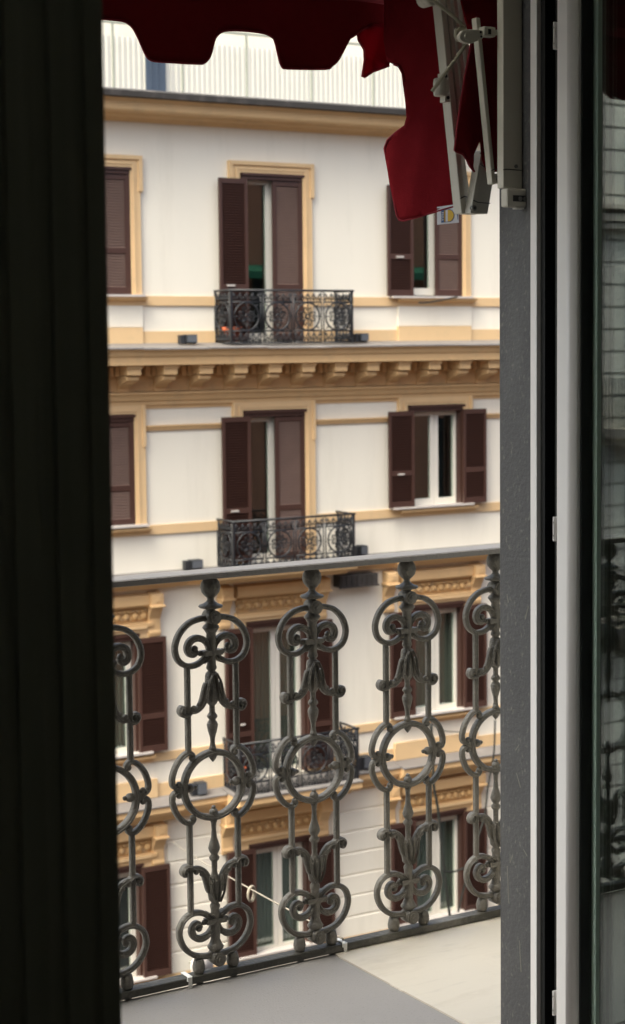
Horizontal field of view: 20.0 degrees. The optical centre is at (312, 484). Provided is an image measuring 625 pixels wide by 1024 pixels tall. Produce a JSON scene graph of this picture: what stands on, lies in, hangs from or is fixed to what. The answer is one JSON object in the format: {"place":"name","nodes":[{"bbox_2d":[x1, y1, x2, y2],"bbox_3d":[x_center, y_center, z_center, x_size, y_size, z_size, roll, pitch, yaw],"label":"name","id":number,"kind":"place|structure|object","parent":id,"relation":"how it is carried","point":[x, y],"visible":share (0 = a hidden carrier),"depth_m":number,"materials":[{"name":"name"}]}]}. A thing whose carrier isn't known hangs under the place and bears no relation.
{"place":"outdoors","nodes":[
{"label":"outdoors","id":0,"kind":"place"},
{"bbox_2d":[121,955,460,1023],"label":"balcony floor","id":1,"kind":"structure","parent":0,"point":[330,989],"depth_m":4.35,"materials":[{"name":"grey stone"}]},
{"bbox_2d":[113,544,500,999],"bbox_3d":[-0.322,0.742,4.425,6.000,1.052,0.079,-3,5,-31],"label":"balcony railing","id":2,"kind":"object","parent":1,"relation":"on","point":[212,693],"visible":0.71,"depth_m":4.61,"materials":[{"name":"grey metal"}]},
{"bbox_2d":[181,971,191,987],"bbox_3d":[-0.317,1.263,4.464,0.016,0.059,0.047,-3,5,-31],"label":"cable tie","id":3,"kind":"object","parent":2,"relation":"attached to","point":[188,976],"visible":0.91,"depth_m":4.45,"materials":[{"name":"white plastic"}]},
{"bbox_2d":[172,841,343,939],"bbox_3d":[-0.995,3.207,15.316,0.006,5.659,20.966,-1,5,-6],"label":"rope","id":4,"kind":"object","parent":2,"relation":"hanging from","point":[338,936],"visible":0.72,"depth_m":7.66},
{"bbox_2d":[247,885,255,902],"bbox_3d":[-0.287,1.910,8.271,0.023,0.084,0.060,3,6,38],"label":"rope ring","id":5,"kind":"object","parent":4,"relation":"hanging from","point":[252,900],"visible":0.98,"depth_m":8.26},
{"bbox_2d":[337,938,346,951],"bbox_3d":[0.076,1.240,4.705,0.016,0.059,0.047,-3,5,-31],"label":"cable tie","id":6,"kind":"object","parent":2,"relation":"attached to","point":[344,944],"visible":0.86,"depth_m":4.69,"materials":[{"name":"white plastic"}]},
{"bbox_2d":[334,916,500,1023],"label":"marble floor","id":7,"kind":"structure","parent":0,"point":[454,972],"depth_m":4.57,"materials":[{"name":"beige stone"}]},
{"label":"street","id":8,"kind":"structure","parent":0,"visible":0},
{"bbox_2d":[103,20,500,1000],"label":"apartment building","id":9,"kind":"structure","parent":8,"relation":"on","point":[249,194],"depth_m":26.56,"materials":[{"name":"beige paint"}]},
{"bbox_2d":[105,154,148,301],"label":"window","id":10,"kind":"structure","parent":9,"relation":"in","point":[123,173],"depth_m":24.92,"materials":[{"name":"paint"}]},
{"bbox_2d":[110,405,152,533],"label":"window","id":11,"kind":"structure","parent":9,"relation":"in","point":[127,423],"depth_m":25.19,"materials":[{"name":"paint"}]},
{"bbox_2d":[113,590,167,763],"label":"window","id":12,"kind":"structure","parent":9,"relation":"in","point":[139,612],"depth_m":25.49,"materials":[{"name":"paint"}]},
{"bbox_2d":[118,821,171,984],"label":"window","id":13,"kind":"structure","parent":9,"relation":"in","point":[153,898],"depth_m":25.75,"materials":[{"name":"paint"}]},
{"bbox_2d":[145,57,165,90],"bbox_3d":[-2.352,-6.085,26.619,0.320,0.950,0.048,-3,5,-30],"label":"terrace door","id":14,"kind":"structure","parent":9,"relation":"in","point":[155,73],"depth_m":26.59,"materials":[{"name":"blue glass"}]},
{"bbox_2d":[177,334,196,343],"bbox_3d":[-1.782,-2.064,25.229,0.257,0.133,0.168,-3,5,-30],"label":"floodlight","id":15,"kind":"object","parent":9,"relation":"on","point":[188,339],"visible":1,"depth_m":25.16,"materials":[{"name":"black plastic"}]},
{"bbox_2d":[182,559,202,569],"bbox_3d":[-1.739,1.163,25.703,0.279,0.139,0.168,-3,5,-30],"label":"floodlight","id":16,"kind":"object","parent":9,"relation":"on","point":[190,564],"visible":0.98,"depth_m":25.64,"materials":[{"name":"black plastic"}]},
{"bbox_2d":[189,780,206,796],"bbox_3d":[-1.679,4.455,25.958,0.238,0.189,0.168,-3,5,-30],"label":"floodlight","id":17,"kind":"object","parent":9,"relation":"on","point":[201,785],"visible":0.85,"depth_m":25.90,"materials":[{"name":"black plastic"}]},
{"bbox_2d":[189,958,213,971],"bbox_3d":[-1.703,7.024,26.031,0.380,0.374,0.422,-3,5,-30],"label":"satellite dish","id":18,"kind":"object","parent":9,"relation":"attached to","point":[208,964],"visible":0.19,"depth_m":25.92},
{"bbox_2d":[222,327,241,341],"bbox_3d":[-1.160,-2.162,25.583,0.288,0.210,0.288,-3,5,-30],"label":"flower pot","id":19,"kind":"object","parent":9,"relation":"on","point":[236,333],"visible":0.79,"depth_m":25.50,"materials":[{"name":"ceramic"}]},
{"bbox_2d":[218,160,314,341],"bbox_3d":[-0.705,-3.418,26.120,1.628,2.619,0.340,-3,5,-30],"label":"window","id":20,"kind":"structure","parent":9,"relation":"in","point":[288,188],"depth_m":26.21,"materials":[{"name":"paint"}]},
{"bbox_2d":[221,400,315,563],"bbox_3d":[-0.677,-0.035,26.387,1.613,2.391,0.340,-3,5,-30],"label":"window","id":21,"kind":"structure","parent":9,"relation":"in","point":[290,438],"depth_m":26.48,"materials":[{"name":"paint"}]},
{"bbox_2d":[216,576,333,781],"bbox_3d":[-0.611,2.926,26.698,1.927,2.999,0.545,-3,5,-30],"label":"window","id":22,"kind":"structure","parent":9,"relation":"in","point":[260,606],"depth_m":26.79,"materials":[{"name":"paint"}]},
{"bbox_2d":[220,797,335,960],"bbox_3d":[-0.580,6.001,26.943,1.927,2.408,0.545,-3,5,-30],"label":"window","id":23,"kind":"structure","parent":9,"relation":"in","point":[264,830],"depth_m":27.02,"materials":[{"name":"paint"}]},
{"bbox_2d":[353,333,368,341],"bbox_3d":[0.716,-2.206,26.697,0.217,0.133,0.168,-3,5,-30],"label":"floodlight","id":24,"kind":"object","parent":9,"relation":"on","point":[361,337],"visible":0.98,"depth_m":26.63,"materials":[{"name":"black plastic"}]},
{"bbox_2d":[355,545,367,555],"bbox_3d":[0.731,1.013,27.153,0.185,0.159,0.168,-3,5,-30],"label":"floodlight","id":25,"kind":"object","parent":9,"relation":"on","point":[360,550],"visible":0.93,"depth_m":27.09,"materials":[{"name":"black plastic"}]},
{"bbox_2d":[359,754,371,769],"bbox_3d":[0.786,4.300,27.405,0.219,0.199,0.168,-3,5,-30],"label":"floodlight","id":26,"kind":"object","parent":9,"relation":"on","point":[365,760],"visible":0.74,"depth_m":27.34,"materials":[{"name":"black plastic"}]},
{"bbox_2d":[386,172,477,302],"bbox_3d":[1.803,-3.849,27.572,1.676,2.039,0.340,-3,5,-30],"label":"window","id":27,"kind":"structure","parent":9,"relation":"in","point":[448,245],"depth_m":27.69,"materials":[{"name":"paint"}]},
{"bbox_2d":[381,562,486,721],"bbox_3d":[1.874,2.511,28.138,1.932,2.448,0.545,-3,5,-30],"label":"window","id":28,"kind":"structure","parent":9,"relation":"in","point":[450,587],"depth_m":28.28,"materials":[{"name":"paint"}]},
{"bbox_2d":[383,771,487,926],"bbox_3d":[1.908,5.860,28.405,1.932,2.408,0.545,-3,5,-30],"label":"window","id":29,"kind":"structure","parent":9,"relation":"in","point":[454,793],"depth_m":28.55,"materials":[{"name":"paint"}]},
{"bbox_2d":[388,396,486,514],"bbox_3d":[1.909,-0.471,27.885,1.841,1.812,0.340,-3,5,-30],"label":"window","id":30,"kind":"structure","parent":9,"relation":"in","point":[468,424],"depth_m":28.00,"materials":[{"name":"paint"}]},
{"bbox_2d":[418,296,457,302],"bbox_3d":[1.953,-2.865,27.501,0.732,0.118,0.023,-3,5,-30],"label":"cable","id":31,"kind":"object","parent":9,"relation":"on","point":[439,300],"visible":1,"depth_m":27.50,"materials":[{"name":"grey"}]},
{"bbox_2d":[429,723,450,915],"bbox_3d":[2.011,5.445,27.729,0.408,3.503,0.044,-3,5,-30],"label":"cable","id":32,"kind":"object","parent":9,"relation":"hanging from","point":[441,842],"visible":0.77,"depth_m":27.72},
{"bbox_2d":[441,861,478,872],"bbox_3d":[2.327,6.043,27.949,0.709,0.123,0.030,-3,5,-30],"label":"cable","id":33,"kind":"object","parent":9,"relation":"attached to","point":[460,869],"visible":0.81,"depth_m":27.89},
{"bbox_2d":[457,720,495,911],"bbox_3d":[2.605,5.259,28.125,0.759,3.005,0.032,-3,5,-30],"label":"cable","id":34,"kind":"object","parent":9,"relation":"attached to","point":[462,893],"visible":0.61,"depth_m":28.19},
{"bbox_3d":[10.805,3.305,7.596,54.000,19.990,6.350,-3,5,-31],"label":"house","id":35,"kind":"object","parent":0,"visible":0},
{"bbox_2d":[0,0,121,1023],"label":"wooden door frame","id":36,"kind":"object","parent":35,"relation":"on","point":[59,921],"visible":1,"depth_m":1.73,"materials":[{"name":"paint"}]},
{"bbox_2d":[102,0,526,224],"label":"awning","id":37,"kind":"object","parent":35,"relation":"attached to","point":[463,97],"visible":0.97,"depth_m":3.91,"materials":[{"name":"red fabric"}]},
{"bbox_2d":[499,0,530,1023],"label":"stone jamb","id":38,"kind":"object","parent":35,"relation":"attached to","point":[515,594],"visible":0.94,"depth_m":3.92,"materials":[{"name":"grey stone"}]},
{"bbox_2d":[530,0,624,1023],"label":"door frame","id":39,"kind":"object","parent":38,"relation":"attached to","point":[543,187],"visible":0.67,"depth_m":3.83,"materials":[{"name":"white paint"}]},
{"bbox_2d":[552,0,601,1023],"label":"glass door","id":40,"kind":"structure","parent":39,"relation":"attached to","point":[577,46],"depth_m":3.71,"materials":[{"name":"white paint"}]}
]}

